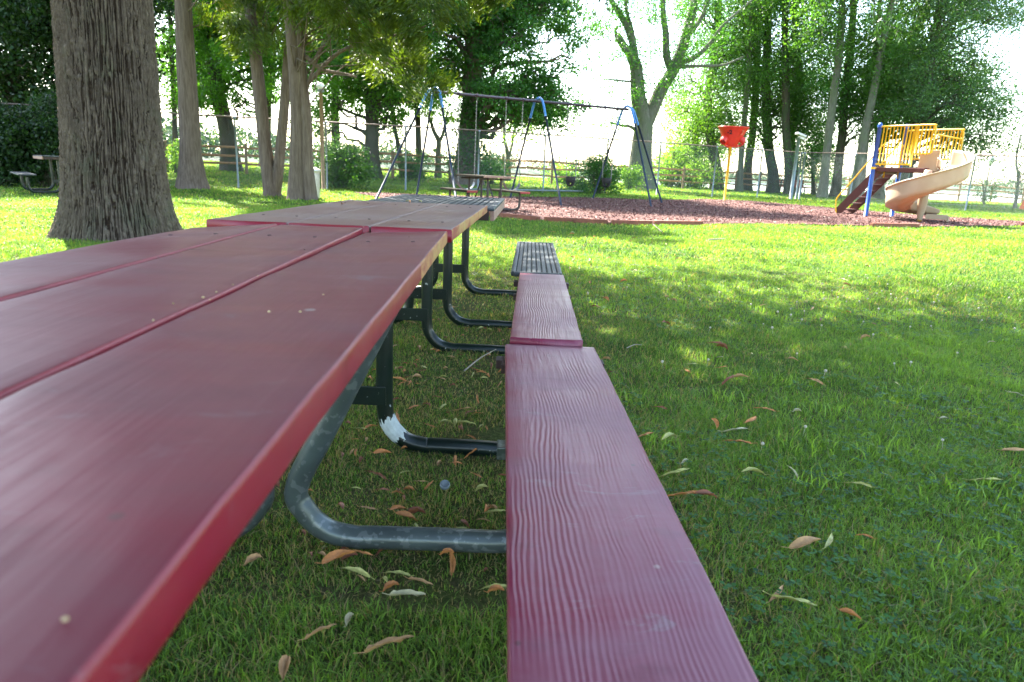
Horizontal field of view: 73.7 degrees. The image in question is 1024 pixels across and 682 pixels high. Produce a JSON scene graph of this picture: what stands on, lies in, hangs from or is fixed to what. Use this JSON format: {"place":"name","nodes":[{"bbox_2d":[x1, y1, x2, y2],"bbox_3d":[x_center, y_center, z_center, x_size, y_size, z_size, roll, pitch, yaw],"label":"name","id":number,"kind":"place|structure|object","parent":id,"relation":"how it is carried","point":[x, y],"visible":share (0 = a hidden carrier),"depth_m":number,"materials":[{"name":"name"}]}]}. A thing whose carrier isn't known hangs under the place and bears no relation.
{"place":"outdoors","nodes":[
{"label":"outdoors","id":0,"kind":"place"},
{"bbox_2d":[0,160,1023,681],"bbox_3d":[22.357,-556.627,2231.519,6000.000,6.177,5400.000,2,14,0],"label":"lawn","id":1,"kind":"structure","parent":0,"point":[438,600],"depth_m":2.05,"materials":[{"name":"plant"}]},
{"bbox_2d":[0,85,43,186],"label":"shrub","id":2,"kind":"object","parent":1,"relation":"on","point":[11,127],"visible":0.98,"depth_m":17.34,"materials":[{"name":"green plant"}]},
{"bbox_2d":[0,0,56,127],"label":"maple tree","id":3,"kind":"object","parent":1,"relation":"on","point":[25,23],"visible":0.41,"depth_m":20.83,"materials":[{"name":"green plant"}]},
{"bbox_2d":[6,86,59,186],"bbox_3d":[-12.120,-5.370,17.893,2.600,2.648,1.947,12,17,33],"label":"shrub","id":4,"kind":"object","parent":1,"relation":"on","point":[44,136],"visible":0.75,"depth_m":17.56,"materials":[{"name":"green plant"}]},
{"bbox_2d":[10,155,59,193],"bbox_3d":[-10.531,-3.897,15.943,1.794,0.817,2.150,-9,18,-39],"label":"picnic table","id":5,"kind":"object","parent":1,"relation":"on","point":[28,174],"visible":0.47,"depth_m":15.25,"materials":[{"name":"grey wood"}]},
{"bbox_2d":[6,0,210,119],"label":"maple tree","id":6,"kind":"object","parent":1,"relation":"on","point":[165,4],"visible":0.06,"depth_m":23.43,"materials":[{"name":"green plant"}]},
{"bbox_2d":[165,138,178,171],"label":"shrub","id":7,"kind":"object","parent":1,"relation":"on","point":[173,152],"visible":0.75,"depth_m":27.76,"materials":[{"name":"green plant"}]},
{"bbox_2d":[156,0,245,169],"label":"maple tree","id":8,"kind":"object","parent":1,"relation":"on","point":[173,101],"visible":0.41,"depth_m":28.07,"materials":[{"name":"green plant"}]},
{"bbox_2d":[174,0,267,189],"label":"cedar tree","id":9,"kind":"object","parent":1,"relation":"on","point":[191,172],"visible":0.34,"depth_m":19.35,"materials":[{"name":"brown plant"}]},
{"bbox_2d":[155,15,326,166],"bbox_3d":[-14.922,-17.475,36.915,13.318,15.856,9.384,2,14,0],"label":"maple tree","id":10,"kind":"object","parent":1,"relation":"on","point":[271,92],"visible":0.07,"depth_m":37.33,"materials":[{"name":"green plant"}]},
{"bbox_2d":[156,0,334,171],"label":"maple tree","id":11,"kind":"object","parent":1,"relation":"on","point":[220,107],"visible":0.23,"depth_m":30.52,"materials":[{"name":"green plant"}]},
{"bbox_2d":[243,553,261,565],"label":"fallen leaf","id":12,"kind":"object","parent":1,"relation":"on","point":[251,557],"visible":1,"depth_m":1.59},
{"bbox_2d":[190,0,359,195],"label":"cedar tree","id":13,"kind":"object","parent":1,"relation":"on","point":[256,36],"visible":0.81,"depth_m":17.36,"materials":[{"name":"green plant"}]},
{"bbox_2d":[278,655,290,681],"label":"fallen leaf","id":14,"kind":"object","parent":1,"relation":"on","point":[284,663],"visible":1,"depth_m":1.26,"materials":[{"name":"plant"}]},
{"bbox_2d":[297,624,336,640],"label":"fallen leaf","id":15,"kind":"object","parent":1,"relation":"on","point":[317,630],"visible":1,"depth_m":1.36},
{"bbox_2d":[314,167,320,198],"bbox_3d":[-5.231,-4.110,17.621,0.590,0.857,0.590,2,14,0],"label":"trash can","id":16,"kind":"object","parent":1,"relation":"on","point":[317,174],"visible":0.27,"depth_m":17.53,"materials":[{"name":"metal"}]},
{"bbox_2d":[316,83,324,188],"bbox_3d":[-6.025,-6.421,21.657,0.260,3.350,0.260,2,14,0],"label":"light post","id":17,"kind":"object","parent":1,"relation":"on","point":[319,86],"visible":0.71,"depth_m":21.58,"materials":[{"name":"grey metal"}]},
{"bbox_2d":[314,549,356,563],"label":"fallen leaf","id":18,"kind":"object","parent":1,"relation":"on","point":[333,555],"visible":1,"depth_m":1.62,"materials":[{"name":"plant"}]},
{"bbox_2d":[313,131,378,187],"bbox_3d":[-5.765,-5.999,22.617,2.945,1.875,2.393,2,14,0],"label":"shrub","id":19,"kind":"object","parent":1,"relation":"on","point":[343,179],"visible":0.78,"depth_m":22.53,"materials":[{"name":"green plant"}]},
{"bbox_2d":[337,552,357,560],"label":"fallen leaf","id":20,"kind":"object","parent":1,"relation":"on","point":[348,555],"visible":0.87,"depth_m":1.65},
{"bbox_2d":[344,612,353,626],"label":"fallen leaf","id":21,"kind":"object","parent":1,"relation":"on","point":[348,615],"visible":1,"depth_m":1.40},
{"bbox_2d":[338,567,374,579],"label":"fallen leaf","id":22,"kind":"object","parent":1,"relation":"on","point":[359,570],"visible":1,"depth_m":1.57,"materials":[{"name":"plant"}]},
{"bbox_2d":[264,0,465,178],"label":"maple tree","id":23,"kind":"object","parent":1,"relation":"on","point":[373,110],"visible":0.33,"depth_m":29.38,"materials":[{"name":"green plant"}]},
{"bbox_2d":[307,1,444,166],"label":"maple tree","id":24,"kind":"object","parent":1,"relation":"on","point":[316,89],"visible":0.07,"depth_m":37.09,"materials":[{"name":"green plant"}]},
{"bbox_2d":[0,224,758,681],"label":"picnic table","id":25,"kind":"object","parent":1,"relation":"on","point":[144,460],"visible":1,"depth_m":0.87,"materials":[{"name":"red paint"}]},
{"bbox_2d":[370,448,391,453],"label":"fallen leaf","id":26,"kind":"object","parent":1,"relation":"on","point":[381,450],"visible":1,"depth_m":2.22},
{"bbox_2d":[353,635,413,653],"bbox_3d":[-0.249,0.591,1.330,0.119,0.016,0.028,-14,3,-19],"label":"fallen leaf","id":27,"kind":"object","parent":1,"relation":"on","point":[387,640],"visible":1,"depth_m":1.33,"materials":[{"name":"plant"}]},
{"bbox_2d":[381,580,399,591],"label":"fallen leaf","id":28,"kind":"object","parent":1,"relation":"on","point":[388,584],"visible":1,"depth_m":1.54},
{"bbox_2d":[206,200,582,456],"bbox_3d":[-0.563,-0.207,3.104,1.732,0.768,1.815,3,14,1],"label":"picnic table","id":29,"kind":"object","parent":1,"relation":"on","point":[544,314],"visible":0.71,"depth_m":2.54,"materials":[{"name":"red paint"}]},
{"bbox_2d":[388,505,406,509],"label":"fallen leaf","id":30,"kind":"object","parent":1,"relation":"on","point":[394,507],"visible":0.96,"depth_m":1.86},
{"bbox_2d":[383,570,413,575],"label":"fallen leaf","id":31,"kind":"object","parent":1,"relation":"on","point":[401,572],"visible":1,"depth_m":1.60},
{"bbox_2d":[283,0,514,199],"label":"cedar tree","id":32,"kind":"object","parent":1,"relation":"on","point":[405,59],"visible":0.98,"depth_m":15.20,"materials":[{"name":"green plant"}]},
{"bbox_2d":[1,102,802,198],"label":"chain link fence","id":33,"kind":"object","parent":1,"relation":"on","point":[479,153],"visible":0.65,"depth_m":24.80,"materials":[{"name":"metal"}]},
{"bbox_2d":[357,66,446,177],"bbox_3d":[-5.197,-10.385,32.391,4.623,5.408,5.829,2,14,0],"label":"young tree","id":34,"kind":"object","parent":1,"relation":"on","point":[396,137],"visible":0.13,"depth_m":32.47,"materials":[{"name":"green plant"}]},
{"bbox_2d":[392,509,416,520],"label":"fallen leaf","id":35,"kind":"object","parent":1,"relation":"on","point":[405,513],"visible":1,"depth_m":1.82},
{"bbox_2d":[383,589,425,596],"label":"fallen leaf","id":36,"kind":"object","parent":1,"relation":"on","point":[404,592],"visible":1,"depth_m":1.49,"materials":[{"name":"plant"}]},
{"bbox_2d":[388,147,432,178],"bbox_3d":[-4.724,-8.358,32.127,2.247,1.494,2.016,2,14,0],"label":"shrub","id":37,"kind":"object","parent":1,"relation":"on","point":[414,173],"visible":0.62,"depth_m":31.80,"materials":[{"name":"green plant"}]},
{"bbox_2d":[408,506,425,512],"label":"fallen leaf","id":38,"kind":"object","parent":1,"relation":"on","point":[414,509],"visible":0.96,"depth_m":1.84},
{"bbox_2d":[404,576,432,584],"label":"fallen leaf","id":39,"kind":"object","parent":1,"relation":"on","point":[419,579],"visible":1,"depth_m":1.56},
{"bbox_2d":[384,53,458,176],"bbox_3d":[-4.628,-11.386,33.848,4.774,6.634,5.542,2,14,0],"label":"young tree","id":40,"kind":"object","parent":1,"relation":"on","point":[418,123],"visible":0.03,"depth_m":33.48,"materials":[{"name":"green plant"}]},
{"bbox_2d":[411,87,460,177],"bbox_3d":[-3.575,-10.344,33.817,3.090,4.688,4.245,-4,15,-22],"label":"young tree","id":41,"kind":"object","parent":1,"relation":"on","point":[434,132],"visible":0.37,"depth_m":34.31,"materials":[{"name":"green plant"}]},
{"bbox_2d":[440,480,449,489],"bbox_3d":[-0.199,0.425,2.020,0.031,0.012,0.031,8,43,-1],"label":"bottle cap","id":42,"kind":"object","parent":1,"relation":"on","point":[444,484],"visible":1,"depth_m":2.02,"materials":[{"name":"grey plastic"}]},
{"bbox_2d":[437,548,454,554],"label":"fallen leaf","id":43,"kind":"object","parent":1,"relation":"on","point":[446,550],"visible":1,"depth_m":1.66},
{"bbox_2d":[450,552,455,579],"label":"fallen leaf","id":44,"kind":"object","parent":1,"relation":"on","point":[452,563],"visible":0.91,"depth_m":1.65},
{"bbox_2d":[366,194,561,328],"bbox_3d":[-0.480,-0.625,4.821,1.602,0.743,1.920,3,14,1],"label":"picnic table","id":45,"kind":"object","parent":1,"relation":"on","point":[536,257],"visible":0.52,"depth_m":4.45,"materials":[{"name":"grey metal"}]},
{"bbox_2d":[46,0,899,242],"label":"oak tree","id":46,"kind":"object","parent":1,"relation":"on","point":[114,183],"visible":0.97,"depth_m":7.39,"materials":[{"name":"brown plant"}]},
{"bbox_2d":[485,584,503,592],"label":"fallen leaf","id":47,"kind":"object","parent":1,"relation":"on","point":[494,587],"visible":1,"depth_m":1.52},
{"bbox_2d":[481,155,512,183],"bbox_3d":[-1.075,-7.897,31.115,2.281,1.486,2.418,2,14,0],"label":"shrub","id":48,"kind":"object","parent":1,"relation":"on","point":[497,167],"visible":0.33,"depth_m":30.86,"materials":[{"name":"green plant"}]},
{"bbox_2d":[395,0,608,185],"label":"maple tree","id":49,"kind":"object","parent":1,"relation":"on","point":[519,24],"visible":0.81,"depth_m":27.38,"materials":[{"name":"green plant"}]},
{"bbox_2d":[163,140,850,194],"bbox_3d":[1.476,-8.784,36.101,49.815,1.699,3.116,-4,15,-24],"label":"split rail fence","id":50,"kind":"object","parent":1,"relation":"on","point":[246,163],"visible":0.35,"depth_m":32.50,"materials":[{"name":"brown wood"}]},
{"bbox_2d":[497,123,555,180],"bbox_3d":[0.493,-10.982,36.209,3.962,5.110,6.283,2,14,0],"label":"young tree","id":51,"kind":"object","parent":1,"relation":"on","point":[510,148],"visible":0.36,"depth_m":36.26,"materials":[{"name":"green plant"}]},
{"bbox_2d":[541,159,587,182],"bbox_3d":[3.134,-9.483,38.104,3.405,1.507,2.711,2,14,0],"label":"shrub","id":52,"kind":"object","parent":1,"relation":"on","point":[561,174],"visible":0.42,"depth_m":37.54,"materials":[{"name":"green plant"}]},
{"bbox_2d":[556,148,627,193],"bbox_3d":[3.202,-6.684,26.773,2.955,1.800,2.606,2,14,0],"label":"shrub","id":53,"kind":"object","parent":1,"relation":"on","point":[596,165],"visible":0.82,"depth_m":26.57,"materials":[{"name":"green plant"}]},
{"bbox_2d":[611,220,652,225],"bbox_3d":[2.292,-2.256,13.036,0.844,0.100,0.090,-2,15,-18],"label":"edging timber","id":54,"kind":"object","parent":1,"relation":"on","point":[637,222],"visible":0.65,"depth_m":12.99,"materials":[{"name":"wood"}]},
{"bbox_2d":[616,160,648,188],"bbox_3d":[6.037,-8.295,33.916,1.824,1.523,1.752,7,15,17],"label":"shrub","id":55,"kind":"object","parent":1,"relation":"on","point":[627,173],"visible":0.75,"depth_m":33.74,"materials":[{"name":"green plant"}]},
{"bbox_2d":[568,0,752,188],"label":"ash tree","id":56,"kind":"object","parent":1,"relation":"on","point":[646,111],"visible":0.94,"depth_m":34.23,"materials":[{"name":"green plant"}]},
{"bbox_2d":[662,432,680,439],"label":"fallen leaf","id":57,"kind":"object","parent":1,"relation":"on","point":[666,435],"visible":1,"depth_m":2.44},
{"bbox_2d":[658,468,689,476],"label":"fallen leaf","id":58,"kind":"object","parent":1,"relation":"on","point":[676,471],"visible":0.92,"depth_m":2.16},
{"bbox_2d":[653,220,702,225],"bbox_3d":[3.276,-2.319,13.444,1.125,0.100,0.090,-3,15,-22],"label":"edging timber","id":59,"kind":"object","parent":1,"relation":"on","point":[669,222],"visible":0.66,"depth_m":13.39,"materials":[{"name":"wood"}]},
{"bbox_2d":[667,490,695,495],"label":"fallen leaf","id":60,"kind":"object","parent":1,"relation":"on","point":[683,493],"visible":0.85,"depth_m":2.02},
{"bbox_2d":[652,140,718,187],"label":"shrub","id":61,"kind":"object","parent":1,"relation":"on","point":[688,184],"visible":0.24,"depth_m":43.13,"materials":[{"name":"green plant"}]},
{"bbox_2d":[356,191,1023,226],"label":"mulch bed","id":62,"kind":"object","parent":1,"relation":"on","point":[644,202],"visible":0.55,"depth_m":18.83,"materials":[{"name":"red wood"}]},
{"bbox_2d":[440,174,529,210],"bbox_3d":[-0.656,-3.477,15.951,1.530,0.766,1.812,-4,15,-24],"label":"picnic table","id":63,"kind":"object","parent":62,"relation":"on","point":[481,178],"visible":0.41,"depth_m":15.59,"materials":[{"name":"brown wood"}]},
{"bbox_2d":[497,213,539,220],"bbox_3d":[0.108,-2.432,13.385,1.046,0.100,0.090,13,18,37],"label":"edging timber","id":64,"kind":"object","parent":62,"relation":"on","point":[525,217],"visible":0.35,"depth_m":13.29,"materials":[{"name":"wood"}]},
{"bbox_2d":[375,87,662,205],"bbox_3d":[0.704,-5.492,19.844,9.658,3.044,3.255,-5,16,-27],"label":"swing set","id":65,"kind":"object","parent":62,"relation":"on","point":[581,105],"visible":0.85,"depth_m":19.35,"materials":[{"name":"grey metal"}]},
{"bbox_2d":[457,100,476,188],"bbox_3d":[-1.241,-5.423,18.842,0.559,2.421,0.150,-5,16,-27],"label":"swing","id":66,"kind":"object","parent":65,"relation":"hanging from","point":[473,184],"visible":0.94,"depth_m":18.88,"materials":[{"name":"metal"}]},
{"bbox_2d":[503,102,522,189],"bbox_3d":[0.031,-5.532,19.480,0.559,2.421,0.150,-5,16,-27],"label":"swing","id":67,"kind":"object","parent":65,"relation":"hanging from","point":[517,187],"visible":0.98,"depth_m":19.51,"materials":[{"name":"metal"}]},
{"bbox_2d":[566,110,581,186],"bbox_3d":[1.802,-5.755,20.350,0.439,2.275,0.280,2,14,0],"label":"bucket swing","id":68,"kind":"object","parent":65,"relation":"hanging from","point":[571,180],"visible":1,"depth_m":20.46,"materials":[{"name":"black rubber"}]},
{"bbox_2d":[602,112,617,187],"bbox_3d":[2.963,-5.854,20.932,0.439,2.275,0.280,2,14,0],"label":"bucket swing","id":69,"kind":"object","parent":65,"relation":"hanging from","point":[605,181],"visible":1,"depth_m":21.03,"materials":[{"name":"black rubber"}]},
{"bbox_2d":[544,216,607,224],"bbox_3d":[1.213,-2.292,13.007,1.207,0.100,0.090,4,14,6],"label":"edging timber","id":70,"kind":"object","parent":62,"relation":"on","point":[587,220],"visible":0.68,"depth_m":12.96,"materials":[{"name":"wood"}]},
{"bbox_2d":[718,126,749,199],"bbox_3d":[8.143,-6.593,25.695,1.149,2.790,1.134,2,14,0],"label":"ball funnel","id":71,"kind":"object","parent":62,"relation":"on","point":[731,137],"visible":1,"depth_m":25.15,"materials":[{"name":"red plastic"}]},
{"bbox_2d":[835,123,974,221],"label":"slide tower","id":72,"kind":"structure","parent":62,"relation":"on","point":[910,196],"depth_m":18.34,"materials":[{"name":"beige plastic"}]},
{"bbox_2d":[652,128,737,189],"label":"shrub","id":73,"kind":"object","parent":1,"relation":"on","point":[672,158],"visible":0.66,"depth_m":41.49,"materials":[{"name":"plant"}]},
{"bbox_2d":[646,84,761,186],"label":"grove tree","id":74,"kind":"object","parent":1,"relation":"on","point":[686,137],"visible":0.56,"depth_m":43.82,"materials":[{"name":"green plant"}]},
{"bbox_2d":[690,489,717,497],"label":"fallen leaf","id":75,"kind":"object","parent":1,"relation":"on","point":[704,492],"visible":1,"depth_m":2.01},
{"bbox_2d":[650,0,776,189],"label":"grove tree","id":76,"kind":"object","parent":1,"relation":"on","point":[713,76],"visible":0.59,"depth_m":41.02,"materials":[{"name":"green plant"}]},
{"bbox_2d":[703,0,804,191],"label":"grove tree","id":77,"kind":"object","parent":1,"relation":"on","point":[759,12],"visible":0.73,"depth_m":38.42,"materials":[{"name":"green plant"}]},
{"bbox_2d":[741,467,769,474],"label":"fallen leaf","id":78,"kind":"object","parent":1,"relation":"on","point":[751,469],"visible":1,"depth_m":2.18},
{"bbox_2d":[709,0,815,190],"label":"grove tree","id":79,"kind":"object","parent":1,"relation":"on","point":[752,152],"visible":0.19,"depth_m":42.14,"materials":[{"name":"green plant"}]},
{"bbox_2d":[710,11,826,192],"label":"grove tree","id":80,"kind":"object","parent":1,"relation":"on","point":[767,139],"visible":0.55,"depth_m":40.48,"materials":[{"name":"green plant"}]},
{"bbox_2d":[549,242,1023,681],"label":"clover patch","id":81,"kind":"object","parent":1,"relation":"on","point":[827,659],"visible":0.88,"depth_m":2.03,"materials":[{"name":"plant"}]},
{"bbox_2d":[762,590,816,605],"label":"fallen leaf","id":82,"kind":"object","parent":1,"relation":"on","point":[796,599],"visible":1,"depth_m":1.52,"materials":[{"name":"plant"}]},
{"bbox_2d":[736,0,848,194],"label":"grove tree","id":83,"kind":"object","parent":1,"relation":"on","point":[786,116],"visible":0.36,"depth_m":39.31,"materials":[{"name":"green plant"}]},
{"bbox_2d":[789,132,806,198],"bbox_3d":[12.924,-7.891,31.031,0.417,3.053,0.360,2,14,0],"label":"light post","id":84,"kind":"object","parent":1,"relation":"on","point":[801,136],"visible":0.96,"depth_m":30.96,"materials":[{"name":"metal"}]},
{"bbox_2d":[781,536,820,548],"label":"fallen leaf","id":85,"kind":"object","parent":1,"relation":"on","point":[802,541],"visible":1,"depth_m":1.77,"materials":[{"name":"plant"}]},
{"bbox_2d":[740,6,870,193],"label":"grove tree","id":86,"kind":"object","parent":1,"relation":"on","point":[796,120],"visible":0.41,"depth_m":40.71,"materials":[{"name":"green plant"}]},
{"bbox_2d":[773,109,852,194],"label":"grove tree","id":87,"kind":"object","parent":1,"relation":"on","point":[807,145],"visible":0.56,"depth_m":41.23,"materials":[{"name":"green plant"}]},
{"bbox_2d":[764,0,886,197],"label":"grove tree","id":88,"kind":"object","parent":1,"relation":"on","point":[839,25],"visible":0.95,"depth_m":34.54,"materials":[{"name":"green plant"}]},
{"bbox_2d":[823,533,832,548],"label":"fallen leaf","id":89,"kind":"object","parent":1,"relation":"on","point":[829,541],"visible":1,"depth_m":1.79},
{"bbox_2d":[784,3,905,196],"bbox_3d":[19.492,-15.020,38.285,6.829,13.904,10.499,13,18,36],"label":"grove tree","id":90,"kind":"object","parent":1,"relation":"on","point":[843,123],"visible":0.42,"depth_m":37.72,"materials":[{"name":"green plant"}]},
{"bbox_2d":[835,606,861,619],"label":"fallen leaf","id":91,"kind":"object","parent":1,"relation":"on","point":[849,611],"visible":1,"depth_m":1.49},
{"bbox_2d":[842,481,877,487],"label":"fallen leaf","id":92,"kind":"object","parent":1,"relation":"on","point":[863,483],"visible":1,"depth_m":2.12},
{"bbox_2d":[820,0,954,195],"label":"grove tree","id":93,"kind":"object","parent":1,"relation":"on","point":[871,57],"visible":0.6,"depth_m":34.87,"materials":[{"name":"green plant"}]},
{"bbox_2d":[843,0,944,198],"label":"grove tree","id":94,"kind":"object","parent":1,"relation":"on","point":[865,127],"visible":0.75,"depth_m":34.44,"materials":[{"name":"green plant"}]},
{"bbox_2d":[870,223,919,227],"bbox_3d":[8.763,-2.645,15.616,1.376,0.100,0.090,-3,15,-18],"label":"edging timber","id":95,"kind":"object","parent":1,"relation":"on","point":[907,225],"visible":0.83,"depth_m":15.57,"materials":[{"name":"wood"}]},
{"bbox_2d":[798,152,1023,213],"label":"chain link fence","id":96,"kind":"object","parent":1,"relation":"on","point":[855,163],"visible":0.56,"depth_m":27.71,"materials":[{"name":"metal"}]},
{"bbox_2d":[837,0,1021,198],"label":"grove tree","id":97,"kind":"object","parent":1,"relation":"on","point":[880,192],"visible":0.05,"depth_m":38.53,"materials":[{"name":"green plant"}]},
{"bbox_2d":[853,0,1023,181],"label":"grove tree","id":98,"kind":"object","parent":1,"relation":"on","point":[946,11],"visible":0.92,"depth_m":34.10,"materials":[{"name":"green plant"}]},
{"bbox_2d":[893,179,1023,202],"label":"split rail fence","id":99,"kind":"object","parent":1,"relation":"on","point":[959,194],"visible":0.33,"depth_m":47.22,"materials":[{"name":"grey wood"}]},
{"bbox_2d":[962,477,1002,480],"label":"fallen leaf","id":100,"kind":"object","parent":1,"relation":"on","point":[993,478],"visible":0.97,"depth_m":2.20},
{"bbox_2d":[981,156,994,201],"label":"street lamp","id":101,"kind":"object","parent":1,"relation":"on","point":[989,161],"visible":0.3,"depth_m":44.28,"materials":[{"name":"black metal"}]},
{"bbox_2d":[969,169,1013,204],"bbox_3d":[26.979,-8.706,38.612,2.378,2.580,6.106,11,16,31],"label":"young tree","id":102,"kind":"object","parent":1,"relation":"on","point":[985,198],"visible":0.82,"depth_m":38.69,"materials":[{"name":"plant"}]},
{"bbox_2d":[996,447,1023,450],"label":"fallen leaf","id":103,"kind":"object","parent":1,"relation":"on","point":[1013,449],"visible":1,"depth_m":2.47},
{"bbox_2d":[999,135,1023,208],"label":"young tree","id":104,"kind":"object","parent":1,"relation":"on","point":[1019,173],"visible":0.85,"depth_m":32.60,"materials":[{"name":"green plant"}]},
{"bbox_2d":[3,0,1023,186],"label":"sky","id":105,"kind":"structure","parent":0,"point":[241,122],"materials":[{"name":"white"}]},
{"bbox_2d":[168,156,1022,193],"bbox_3d":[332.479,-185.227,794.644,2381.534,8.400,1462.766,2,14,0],"label":"shore hills","id":106,"kind":"structure","parent":0,"point":[528,171],"depth_m":758.71,"materials":[{"name":"plant"}]},
{"bbox_2d":[162,117,1023,189],"bbox_3d":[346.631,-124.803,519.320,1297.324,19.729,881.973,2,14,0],"label":"shore woods","id":107,"kind":"object","parent":106,"relation":"on","point":[210,140],"visible":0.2,"depth_m":361.38,"materials":[{"name":"plant"}]},
{"bbox_2d":[512,175,1021,202],"bbox_3d":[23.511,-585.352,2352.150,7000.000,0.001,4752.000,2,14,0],"label":"lake","id":108,"kind":"structure","parent":0,"point":[932,196],"depth_m":377.03,"materials":[{"name":"white liquid"}]},
{"bbox_2d":[779,179,807,193],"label":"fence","id":109,"kind":"object","parent":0,"point":[780,184],"visible":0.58,"depth_m":42.85,"materials":[{"name":"grey wood"}]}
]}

